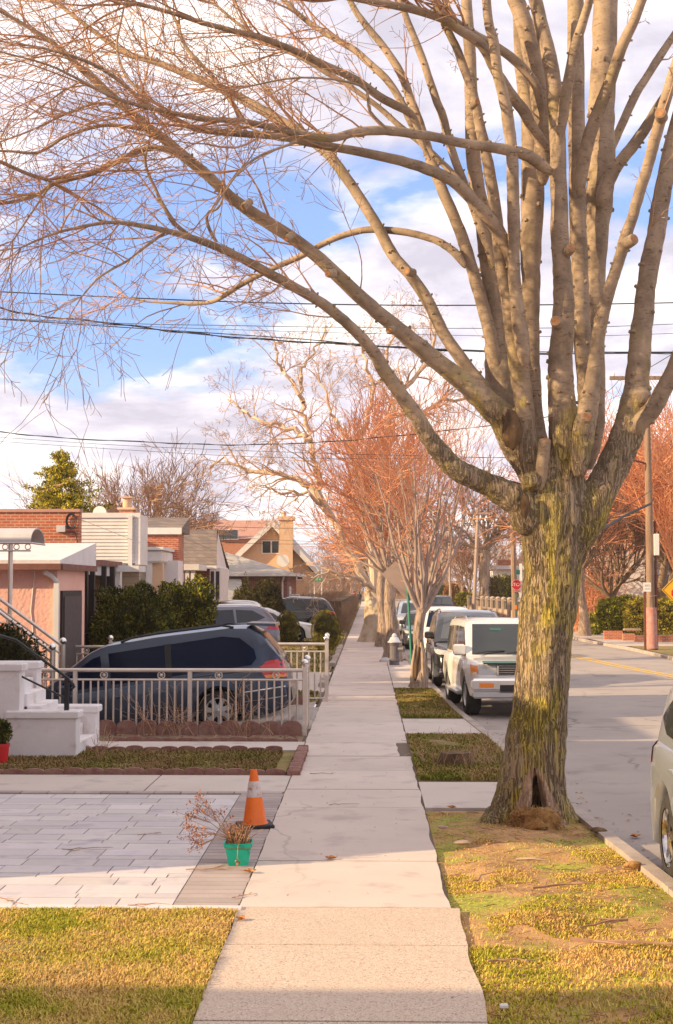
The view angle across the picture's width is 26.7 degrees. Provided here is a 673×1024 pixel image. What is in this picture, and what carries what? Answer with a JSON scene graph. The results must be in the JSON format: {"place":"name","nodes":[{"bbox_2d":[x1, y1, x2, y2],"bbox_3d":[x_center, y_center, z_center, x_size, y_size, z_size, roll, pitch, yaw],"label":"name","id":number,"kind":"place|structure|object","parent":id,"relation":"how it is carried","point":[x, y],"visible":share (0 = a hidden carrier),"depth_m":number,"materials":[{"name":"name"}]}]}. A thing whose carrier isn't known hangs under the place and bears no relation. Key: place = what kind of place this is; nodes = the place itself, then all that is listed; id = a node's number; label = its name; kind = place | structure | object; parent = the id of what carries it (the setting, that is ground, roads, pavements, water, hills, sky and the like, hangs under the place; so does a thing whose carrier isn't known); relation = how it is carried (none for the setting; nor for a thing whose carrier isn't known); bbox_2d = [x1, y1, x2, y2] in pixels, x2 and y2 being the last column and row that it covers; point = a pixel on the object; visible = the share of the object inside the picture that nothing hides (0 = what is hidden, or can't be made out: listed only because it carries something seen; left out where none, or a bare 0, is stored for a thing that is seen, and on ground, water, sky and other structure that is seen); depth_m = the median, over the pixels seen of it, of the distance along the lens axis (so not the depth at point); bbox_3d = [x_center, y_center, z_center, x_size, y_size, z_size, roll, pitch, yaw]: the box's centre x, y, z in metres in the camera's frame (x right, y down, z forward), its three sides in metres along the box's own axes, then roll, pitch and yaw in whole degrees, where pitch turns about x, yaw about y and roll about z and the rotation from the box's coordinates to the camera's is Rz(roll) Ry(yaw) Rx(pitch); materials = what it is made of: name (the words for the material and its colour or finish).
{"place":"outdoors","nodes":[
{"label":"outdoors","id":0,"kind":"place"},
{"bbox_2d":[0,528,44,626],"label":"door canopy","id":1,"kind":"object","parent":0,"point":[10,537],"visible":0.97,"depth_m":25.75,"materials":[{"name":"silver metal"}]},
{"bbox_2d":[0,775,159,790],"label":"concrete drive","id":2,"kind":"structure","parent":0,"point":[76,782],"depth_m":16.78,"materials":[{"name":"grey concrete"}]},
{"bbox_2d":[0,904,237,1023],"bbox_3d":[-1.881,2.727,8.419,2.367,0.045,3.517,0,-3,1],"label":"grass","id":3,"kind":"structure","parent":0,"point":[196,934],"depth_m":8.65,"materials":[{"name":"green plant"}]},
{"bbox_2d":[0,794,239,906],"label":"driveway paving","id":4,"kind":"structure","parent":0,"point":[38,833],"depth_m":12.65,"materials":[{"name":"grey stone"}]},
{"bbox_2d":[0,904,241,910],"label":"driveway edge","id":5,"kind":"object","parent":4,"relation":"on","point":[237,907],"visible":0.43,"depth_m":10.19,"materials":[{"name":"grey concrete"}]},
{"bbox_2d":[0,791,283,904],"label":"driveway border","id":6,"kind":"object","parent":4,"relation":"on","point":[214,887],"visible":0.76,"depth_m":11.98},
{"bbox_2d":[172,790,261,865],"bbox_3d":[-0.989,2.616,11.789,0.743,0.624,0.326,1,-3,-10],"label":"planter","id":7,"kind":"object","parent":6,"relation":"on","point":[237,844],"visible":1,"depth_m":11.76,"materials":[{"name":"teal plastic"}]},
{"bbox_2d":[235,769,274,829],"bbox_3d":[-0.792,2.757,13.697,0.340,0.545,0.340,-1,-3,-10],"label":"traffic cone","id":8,"kind":"object","parent":6,"relation":"on","point":[254,812],"visible":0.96,"depth_m":13.63,"materials":[{"name":"orange plastic"}]},
{"bbox_2d":[0,749,283,770],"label":"grass","id":9,"kind":"structure","parent":0,"point":[267,759],"depth_m":18.83,"materials":[{"name":"green plant"}]},
{"bbox_2d":[0,752,294,772],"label":"garden soil","id":10,"kind":"structure","parent":0,"point":[283,763],"depth_m":18.70,"materials":[{"name":"brown soil"}]},
{"bbox_2d":[0,717,12,762],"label":"potted shrub","id":11,"kind":"object","parent":10,"relation":"on","point":[6,731],"visible":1,"depth_m":18.59,"materials":[{"name":"green plant"}]},
{"bbox_2d":[0,767,284,775],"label":"scalloped edging","id":12,"kind":"object","parent":10,"relation":"on","point":[135,771],"visible":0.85,"depth_m":17.51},
{"bbox_2d":[86,745,282,751],"bbox_3d":[-2.357,3.358,20.027,3.195,0.135,0.050,0,-3,1],"label":"scalloped edging","id":13,"kind":"object","parent":10,"relation":"on","point":[206,748],"visible":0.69,"depth_m":20.00,"materials":[{"name":"brown brick"}]},
{"bbox_2d":[96,741,304,753],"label":"garden path","id":14,"kind":"structure","parent":0,"point":[289,746],"depth_m":20.84,"materials":[{"name":"concrete"}]},
{"bbox_2d":[99,732,303,741],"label":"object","id":15,"kind":"structure","parent":0,"point":[300,738],"depth_m":21.93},
{"bbox_2d":[114,675,211,735],"bbox_3d":[-2.745,3.013,22.077,1.472,0.926,0.783,-1,-3,13],"label":"dry plant","id":16,"kind":"object","parent":15,"relation":"on","point":[178,720],"visible":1,"depth_m":22.00,"materials":[{"name":"brown plant"}]},
{"bbox_2d":[109,736,297,741],"bbox_3d":[-2.003,3.433,21.347,2.845,0.124,0.050,0,-3,1],"label":"scalloped edging","id":17,"kind":"object","parent":15,"relation":"on","point":[215,739],"visible":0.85,"depth_m":21.32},
{"bbox_2d":[194,669,301,735],"bbox_3d":[-1.429,2.948,22.089,1.633,1.058,0.703,2,-3,-29],"label":"dry plant","id":18,"kind":"object","parent":15,"relation":"on","point":[250,711],"visible":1,"depth_m":21.98,"materials":[{"name":"brown plant"}]},
{"bbox_2d":[145,775,290,792],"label":"concrete drive","id":19,"kind":"structure","parent":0,"point":[208,783],"depth_m":16.70,"materials":[{"name":"grey concrete"}]},
{"bbox_2d":[192,520,277,554],"bbox_3d":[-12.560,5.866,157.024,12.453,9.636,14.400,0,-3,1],"label":"roof","id":20,"kind":"structure","parent":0,"point":[242,540],"depth_m":151.19,"materials":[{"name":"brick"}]},
{"bbox_2d":[198,702,315,729],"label":"sunken driveway","id":21,"kind":"structure","parent":0,"point":[286,714],"depth_m":27.00,"materials":[{"name":"concrete"}]},
{"bbox_2d":[0,619,49,678],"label":"dark shrub","id":22,"kind":"object","parent":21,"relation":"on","point":[10,650],"visible":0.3,"depth_m":24.00,"materials":[{"name":"green plant"}]},
{"bbox_2d":[0,597,66,686],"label":"stair railing","id":23,"kind":"object","parent":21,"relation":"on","point":[51,648],"visible":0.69,"depth_m":25.19,"materials":[{"name":"silver metal"}]},
{"bbox_2d":[46,621,295,726],"bbox_3d":[-3.342,3.045,24.968,5.150,1.787,2.242,-8,-3,1],"label":"parked minivan","id":24,"kind":"object","parent":21,"relation":"on","point":[252,644],"visible":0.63,"depth_m":24.11,"materials":[{"name":"blue paint"}]},
{"bbox_2d":[0,416,547,445],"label":"overhead wire","id":25,"kind":"object","parent":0,"point":[216,444],"visible":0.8,"depth_m":34.45,"materials":[{"name":"black"}]},
{"bbox_2d":[281,632,346,699],"bbox_3d":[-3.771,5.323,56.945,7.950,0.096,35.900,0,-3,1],"label":"yard lawn","id":26,"kind":"structure","parent":0,"point":[312,648],"depth_m":48.40,"materials":[{"name":"plant"}]},
{"bbox_2d":[244,577,284,612],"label":"dark evergreen","id":27,"kind":"object","parent":26,"relation":"on","point":[266,594],"visible":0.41,"depth_m":66.49,"materials":[{"name":"green plant"}]},
{"bbox_2d":[276,610,299,642],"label":"topiary shrub","id":28,"kind":"object","parent":26,"relation":"on","point":[288,626],"visible":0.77,"depth_m":56.57,"materials":[{"name":"green plant"}]},
{"bbox_2d":[282,596,336,623],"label":"parked suv","id":29,"kind":"object","parent":26,"relation":"on","point":[298,607],"visible":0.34,"depth_m":69.07,"materials":[{"name":"black paint"}]},
{"bbox_2d":[310,609,340,649],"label":"topiary shrub","id":30,"kind":"object","parent":26,"relation":"on","point":[325,622],"visible":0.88,"depth_m":52.05,"materials":[{"name":"green plant"}]},
{"bbox_2d":[192,601,450,1022],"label":"sidewalk","id":31,"kind":"structure","parent":0,"point":[358,711],"depth_m":14.20,"materials":[{"name":"concrete"}]},
{"bbox_2d":[287,745,308,776],"bbox_3d":[-0.497,3.288,18.743,0.168,0.138,2.710,0,-3,1],"label":"brick edging","id":32,"kind":"object","parent":31,"relation":"on","point":[296,764],"visible":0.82,"depth_m":18.25,"materials":[{"name":"red brick"}]},
{"bbox_2d":[272,362,465,646],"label":"street tree","id":33,"kind":"object","parent":31,"relation":"on","point":[381,630],"visible":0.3,"depth_m":55.16,"materials":[{"name":"brown plant"}]},
{"bbox_2d":[1,307,671,354],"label":"overhead wire","id":34,"kind":"object","parent":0,"point":[303,341],"visible":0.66,"depth_m":25.22,"materials":[{"name":"black"}]},
{"bbox_2d":[0,0,672,706],"label":"sky","id":35,"kind":"structure","parent":0,"point":[401,197],"materials":[{"name":"blue"}]},
{"bbox_2d":[1,291,672,305],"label":"overhead wire","id":36,"kind":"object","parent":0,"point":[285,303],"visible":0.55,"depth_m":24.25,"materials":[{"name":"black"}]},
{"bbox_2d":[192,907,487,1023],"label":"sidewalk","id":37,"kind":"structure","parent":0,"point":[278,974],"depth_m":8.53,"materials":[{"name":"beige concrete"}]},
{"bbox_2d":[343,604,359,631],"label":"lawn","id":38,"kind":"structure","parent":0,"point":[353,620],"depth_m":91.47,"materials":[{"name":"plant"}]},
{"bbox_2d":[291,591,359,632],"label":"bare hedge","id":39,"kind":"object","parent":38,"relation":"on","point":[345,606],"visible":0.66,"depth_m":77.12,"materials":[{"name":"brown plant"}]},
{"bbox_2d":[387,661,410,672],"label":"concrete apron","id":40,"kind":"object","parent":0,"point":[403,667],"visible":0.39,"depth_m":40.83,"materials":[{"name":"grey concrete"}]},
{"bbox_2d":[291,363,505,661],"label":"street tree","id":41,"kind":"object","parent":40,"relation":"on","point":[391,624],"visible":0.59,"depth_m":44.17,"materials":[{"name":"brown plant"}]},
{"bbox_2d":[390,673,430,689],"bbox_3d":[1.811,4.207,35.095,0.871,0.080,5.800,0,-3,1],"label":"concrete apron","id":42,"kind":"object","parent":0,"point":[400,680],"visible":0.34,"depth_m":35.13,"materials":[{"name":"grey concrete"}]},
{"bbox_2d":[382,548,435,663],"bbox_3d":[1.760,2.489,34.393,1.320,3.275,0.083,0,-3,1],"label":"diamond sign","id":43,"kind":"object","parent":42,"relation":"on","point":[392,574],"visible":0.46,"depth_m":34.47,"materials":[{"name":"grey metal"}]},
{"bbox_2d":[330,329,514,687],"bbox_3d":[2.116,-0.307,33.300,3.939,8.826,5.636,-2,-4,36],"label":"street tree","id":44,"kind":"object","parent":42,"relation":"on","point":[423,596],"visible":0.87,"depth_m":32.43,"materials":[{"name":"brown plant"}]},
{"bbox_2d":[402,719,480,736],"bbox_3d":[1.727,3.596,23.560,1.211,0.080,2.700,0,-3,1],"label":"concrete apron","id":45,"kind":"object","parent":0,"point":[458,726],"visible":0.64,"depth_m":23.52,"materials":[{"name":"grey concrete"}]},
{"bbox_2d":[394,687,503,782],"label":"grass","id":46,"kind":"structure","parent":0,"point":[425,700],"depth_m":20.48,"materials":[{"name":"green plant"}]},
{"bbox_2d":[404,727,502,765],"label":"grass","id":47,"kind":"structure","parent":46,"relation":"on","point":[449,757],"depth_m":18.24,"materials":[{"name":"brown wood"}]},
{"bbox_2d":[419,782,496,810],"bbox_3d":[1.691,3.186,15.830,1.480,0.080,1.980,0,-3,1],"label":"concrete apron","id":48,"kind":"object","parent":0,"point":[461,796],"visible":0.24,"depth_m":15.73,"materials":[{"name":"grey concrete"}]},
{"bbox_2d":[285,591,666,774],"bbox_3d":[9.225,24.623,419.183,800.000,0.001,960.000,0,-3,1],"label":"ground","id":49,"kind":"structure","parent":0,"point":[332,668],"depth_m":59.40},
{"bbox_2d":[0,509,82,542],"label":"brick row house","id":50,"kind":"structure","parent":49,"relation":"on","point":[59,525],"depth_m":32.58,"materials":[{"name":"red brick"}]},
{"bbox_2d":[0,543,96,687],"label":"pink house","id":51,"kind":"structure","parent":49,"relation":"on","point":[49,588],"depth_m":28.32,"materials":[{"name":"paint"}]},
{"bbox_2d":[63,596,81,667],"bbox_3d":[-5.475,3.337,29.432,0.025,3.173,1.720,0,-3,1],"label":"door","id":52,"kind":"structure","parent":51,"relation":"in","point":[72,617],"depth_m":29.39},
{"bbox_2d":[0,634,101,757],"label":"white stoop","id":53,"kind":"object","parent":49,"relation":"on","point":[41,724],"visible":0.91,"depth_m":19.36,"materials":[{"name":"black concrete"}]},
{"bbox_2d":[0,445,110,508],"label":"faint bare tree","id":54,"kind":"object","parent":49,"relation":"on","point":[41,480],"visible":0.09,"depth_m":88.30,"materials":[{"name":"plant"}]},
{"bbox_2d":[20,447,115,512],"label":"conifer","id":55,"kind":"object","parent":49,"relation":"on","point":[57,497],"visible":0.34,"depth_m":58.05,"materials":[{"name":"green plant"}]},
{"bbox_2d":[84,560,139,656],"bbox_3d":[-6.302,2.860,36.437,3.926,3.267,7.325,1,-3,-12],"label":"stone porch","id":56,"kind":"object","parent":49,"relation":"on","point":[104,575],"visible":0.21,"depth_m":35.08,"materials":[{"name":"black"}]},
{"bbox_2d":[82,496,147,592],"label":"white sided house","id":57,"kind":"structure","parent":49,"relation":"on","point":[121,536],"depth_m":40.15,"materials":[{"name":"white plastic"}]},
{"bbox_2d":[88,578,179,650],"bbox_3d":[-4.830,2.993,33.824,2.563,2.833,1.809,0,-3,1],"label":"yew shrub","id":58,"kind":"object","parent":49,"relation":"on","point":[137,610],"visible":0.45,"depth_m":33.27,"materials":[{"name":"green plant"}]},
{"bbox_2d":[63,431,254,563],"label":"round bare tree","id":59,"kind":"object","parent":49,"relation":"on","point":[155,495],"visible":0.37,"depth_m":71.96,"materials":[{"name":"brown plant"}]},
{"bbox_2d":[132,518,189,593],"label":"brick house","id":60,"kind":"structure","parent":49,"relation":"on","point":[165,560],"depth_m":47.06,"materials":[{"name":"red"}]},
{"bbox_2d":[41,655,310,739],"bbox_3d":[-3.192,2.983,22.986,5.540,1.277,1.463,0,-3,1],"label":"steel fence","id":61,"kind":"object","parent":49,"relation":"on","point":[304,669],"visible":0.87,"depth_m":22.29,"materials":[{"name":"silver metal"}]},
{"bbox_2d":[157,573,218,628],"bbox_3d":[-4.083,3.182,37.987,1.915,3.167,1.567,0,-3,1],"label":"yew shrub","id":62,"kind":"object","parent":49,"relation":"on","point":[193,605],"visible":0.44,"depth_m":37.61,"materials":[{"name":"green plant"}]},
{"bbox_2d":[99,720,301,735],"bbox_3d":[-2.156,3.394,22.204,3.227,0.293,0.050,0,-3,1],"label":"scalloped edging","id":63,"kind":"object","parent":49,"relation":"on","point":[290,728],"visible":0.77,"depth_m":22.18,"materials":[{"name":"brown brick"}]},
{"bbox_2d":[184,530,228,603],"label":"shingle roof house","id":64,"kind":"structure","parent":49,"relation":"on","point":[204,555],"depth_m":54.77,"materials":[{"name":"grey"}]},
{"bbox_2d":[210,567,227,601],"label":"bay window","id":65,"kind":"structure","parent":64,"relation":"in","point":[219,576],"depth_m":53.87,"materials":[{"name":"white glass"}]},
{"bbox_2d":[108,633,329,701],"bbox_3d":[-2.378,3.255,29.561,4.501,1.430,1.713,0,-3,1],"label":"steel fence","id":66,"kind":"object","parent":49,"relation":"on","point":[325,644],"visible":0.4,"depth_m":28.72,"materials":[{"name":"beige metal"}]},
{"bbox_2d":[212,604,279,642],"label":"parked suv","id":67,"kind":"object","parent":49,"relation":"on","point":[243,614],"visible":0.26,"depth_m":47.78,"materials":[{"name":"grey paint"}]},
{"bbox_2d":[225,552,305,599],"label":"hip roof house","id":68,"kind":"structure","parent":49,"relation":"on","point":[239,566],"depth_m":74.13,"materials":[{"name":"white paint"}]},
{"bbox_2d":[235,511,324,596],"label":"gabled house","id":69,"kind":"structure","parent":49,"relation":"on","point":[277,552],"depth_m":95.95,"materials":[{"name":"beige paint"}]},
{"bbox_2d":[309,533,457,600],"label":"wood","id":70,"kind":"object","parent":49,"relation":"on","point":[337,586],"visible":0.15,"depth_m":255.25,"materials":[{"name":"brown plant"}]},
{"bbox_2d":[398,446,521,596],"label":"spreading tree","id":71,"kind":"object","parent":49,"relation":"on","point":[484,576],"visible":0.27,"depth_m":117.43,"materials":[{"name":"brown plant"}]},
{"bbox_2d":[490,547,523,589],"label":"bungalow","id":72,"kind":"object","parent":49,"relation":"on","point":[503,566],"visible":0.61,"depth_m":129.33,"materials":[{"name":"white brick"}]},
{"bbox_2d":[510,525,521,617],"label":"utility pole","id":73,"kind":"object","parent":49,"relation":"on","point":[514,572],"visible":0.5,"depth_m":95.58,"materials":[{"name":"brown"}]},
{"bbox_2d":[402,652,672,896],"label":"kerb","id":74,"kind":"structure","parent":49,"relation":"on","point":[661,878],"depth_m":12.86,"materials":[{"name":"concrete"}]},
{"bbox_2d":[574,545,645,631],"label":"thicket","id":75,"kind":"object","parent":49,"relation":"on","point":[591,599],"visible":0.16,"depth_m":74.95,"materials":[{"name":"brown plant"}]},
{"bbox_2d":[585,546,671,598],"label":"white house","id":76,"kind":"structure","parent":49,"relation":"on","point":[633,586],"depth_m":82.55,"materials":[{"name":"white paint"}]},
{"bbox_2d":[609,372,660,651],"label":"utility pole","id":77,"kind":"object","parent":49,"relation":"on","point":[652,549],"visible":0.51,"depth_m":52.16,"materials":[{"name":"brown wood"}]},
{"bbox_2d":[603,628,672,641],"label":"brick planter","id":78,"kind":"object","parent":49,"relation":"on","point":[614,635],"visible":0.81,"depth_m":61.34,"materials":[{"name":"red brick"}]},
{"bbox_2d":[395,599,672,870],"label":"road","id":79,"kind":"structure","parent":0,"point":[615,714],"depth_m":23.72,"materials":[{"name":"grey asphalt"}]},
{"bbox_2d":[105,687,672,1023],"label":"twig litter","id":80,"kind":"object","parent":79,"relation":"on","point":[581,892],"visible":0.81,"depth_m":10.65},
{"bbox_2d":[430,523,480,590],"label":"tree","id":81,"kind":"object","parent":79,"relation":"on","point":[460,584],"visible":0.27,"depth_m":139.16,"materials":[{"name":"brown plant"}]},
{"bbox_2d":[425,608,497,685],"bbox_3d":[3.252,3.326,35.450,2.182,1.831,4.862,0,-3,1],"label":"parked suv","id":82,"kind":"object","parent":79,"relation":"on","point":[436,634],"visible":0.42,"depth_m":34.52,"materials":[{"name":"silver paint"}]},
{"bbox_2d":[433,509,508,592],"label":"tree","id":83,"kind":"object","parent":79,"relation":"on","point":[461,564],"visible":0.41,"depth_m":127.38,"materials":[{"name":"brown plant"}]},
{"bbox_2d":[466,508,492,609],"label":"utility pole","id":84,"kind":"object","parent":79,"relation":"on","point":[475,567],"visible":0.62,"depth_m":111.65,"materials":[{"name":"brown wood"}]},
{"bbox_2d":[467,595,520,617],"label":"balustrade wall","id":85,"kind":"structure","parent":79,"relation":"on","point":[503,606],"depth_m":107.05,"materials":[{"name":"beige concrete"}]},
{"bbox_2d":[443,615,569,714],"bbox_3d":[3.220,2.946,27.909,2.081,1.816,4.720,0,-3,-2],"label":"parked suv","id":86,"kind":"object","parent":79,"relation":"on","point":[479,660],"visible":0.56,"depth_m":26.95,"materials":[{"name":"beige paint"}]},
{"bbox_2d":[650,687,672,877],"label":"parked suv","id":87,"kind":"object","parent":79,"relation":"on","point":[661,784],"visible":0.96,"depth_m":11.65,"materials":[{"name":"silver metal"}]},
{"bbox_2d":[426,811,672,1023],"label":"verge soil","id":88,"kind":"structure","parent":0,"point":[500,902],"depth_m":10.37,"materials":[{"name":"brown soil"}]},
{"bbox_2d":[0,0,672,825],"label":"street tree","id":89,"kind":"object","parent":88,"relation":"on","point":[556,504],"visible":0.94,"depth_m":14.03,"materials":[{"name":"brown plant"}]},
{"bbox_2d":[505,803,567,830],"bbox_3d":[1.905,2.998,13.704,0.598,0.366,0.587,3,-4,-44],"label":"debris mound","id":90,"kind":"object","parent":88,"relation":"on","point":[537,818],"visible":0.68,"depth_m":13.62,"materials":[{"name":"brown wood"}]},
{"bbox_2d":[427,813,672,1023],"bbox_3d":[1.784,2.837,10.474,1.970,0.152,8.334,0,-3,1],"label":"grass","id":91,"kind":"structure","parent":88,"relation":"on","point":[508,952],"depth_m":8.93,"materials":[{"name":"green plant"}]},
{"bbox_2d":[569,937,672,944],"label":"fallen stick","id":92,"kind":"object","parent":91,"relation":"on","point":[618,942],"visible":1,"depth_m":8.93,"materials":[{"name":"brown wood"}]},
{"bbox_2d":[573,631,602,638],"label":"pavement","id":93,"kind":"structure","parent":0,"point":[600,636],"depth_m":66.61,"materials":[{"name":"concrete"}]},
{"bbox_2d":[477,380,672,635],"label":"slim tree","id":94,"kind":"object","parent":93,"relation":"on","point":[584,628],"visible":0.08,"depth_m":67.44,"materials":[{"name":"brown plant"}]},
{"bbox_2d":[595,597,623,632],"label":"hedge bush","id":95,"kind":"object","parent":93,"relation":"on","point":[605,611],"visible":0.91,"depth_m":64.16,"materials":[{"name":"green plant"}]},
{"bbox_2d":[621,595,646,634],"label":"hedge bush","id":96,"kind":"object","parent":93,"relation":"on","point":[633,612],"visible":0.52,"depth_m":63.42,"materials":[{"name":"green plant"}]},
{"bbox_2d":[592,639,672,645],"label":"pavement","id":97,"kind":"structure","parent":0,"point":[624,643],"depth_m":58.18,"materials":[{"name":"concrete"}]},
{"bbox_2d":[596,373,672,569],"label":"orange twig tree","id":98,"kind":"object","parent":97,"relation":"on","point":[659,459],"visible":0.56,"depth_m":59.38,"materials":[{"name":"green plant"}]},
{"bbox_2d":[643,597,672,634],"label":"hedge bush","id":99,"kind":"object","parent":97,"relation":"on","point":[665,615],"visible":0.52,"depth_m":63.05,"materials":[{"name":"green plant"}]},
{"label":"far garden","id":100,"kind":"structure","parent":0,"visible":0},
{"bbox_2d":[488,445,672,597],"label":"dark tree","id":101,"kind":"object","parent":100,"relation":"on","point":[640,540],"visible":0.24,"depth_m":70.95,"materials":[{"name":"brown plant"}]},
{"bbox_2d":[587,381,672,598],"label":"orange twig tree","id":102,"kind":"object","parent":100,"relation":"on","point":[662,580],"visible":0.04,"depth_m":73.39,"materials":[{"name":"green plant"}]},
{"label":"verge soil","id":103,"kind":"structure","parent":0,"visible":0},
{"bbox_2d":[184,274,488,641],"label":"plane tree","id":104,"kind":"object","parent":103,"relation":"on","point":[368,633],"visible":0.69,"depth_m":60.68,"materials":[{"name":"brown plant"}]},
{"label":"concrete apron","id":105,"kind":"structure","parent":0,"visible":0},
{"bbox_2d":[281,445,423,574],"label":"street tree","id":106,"kind":"object","parent":105,"relation":"on","point":[326,539],"visible":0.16,"depth_m":82.89,"materials":[{"name":"brown plant"}]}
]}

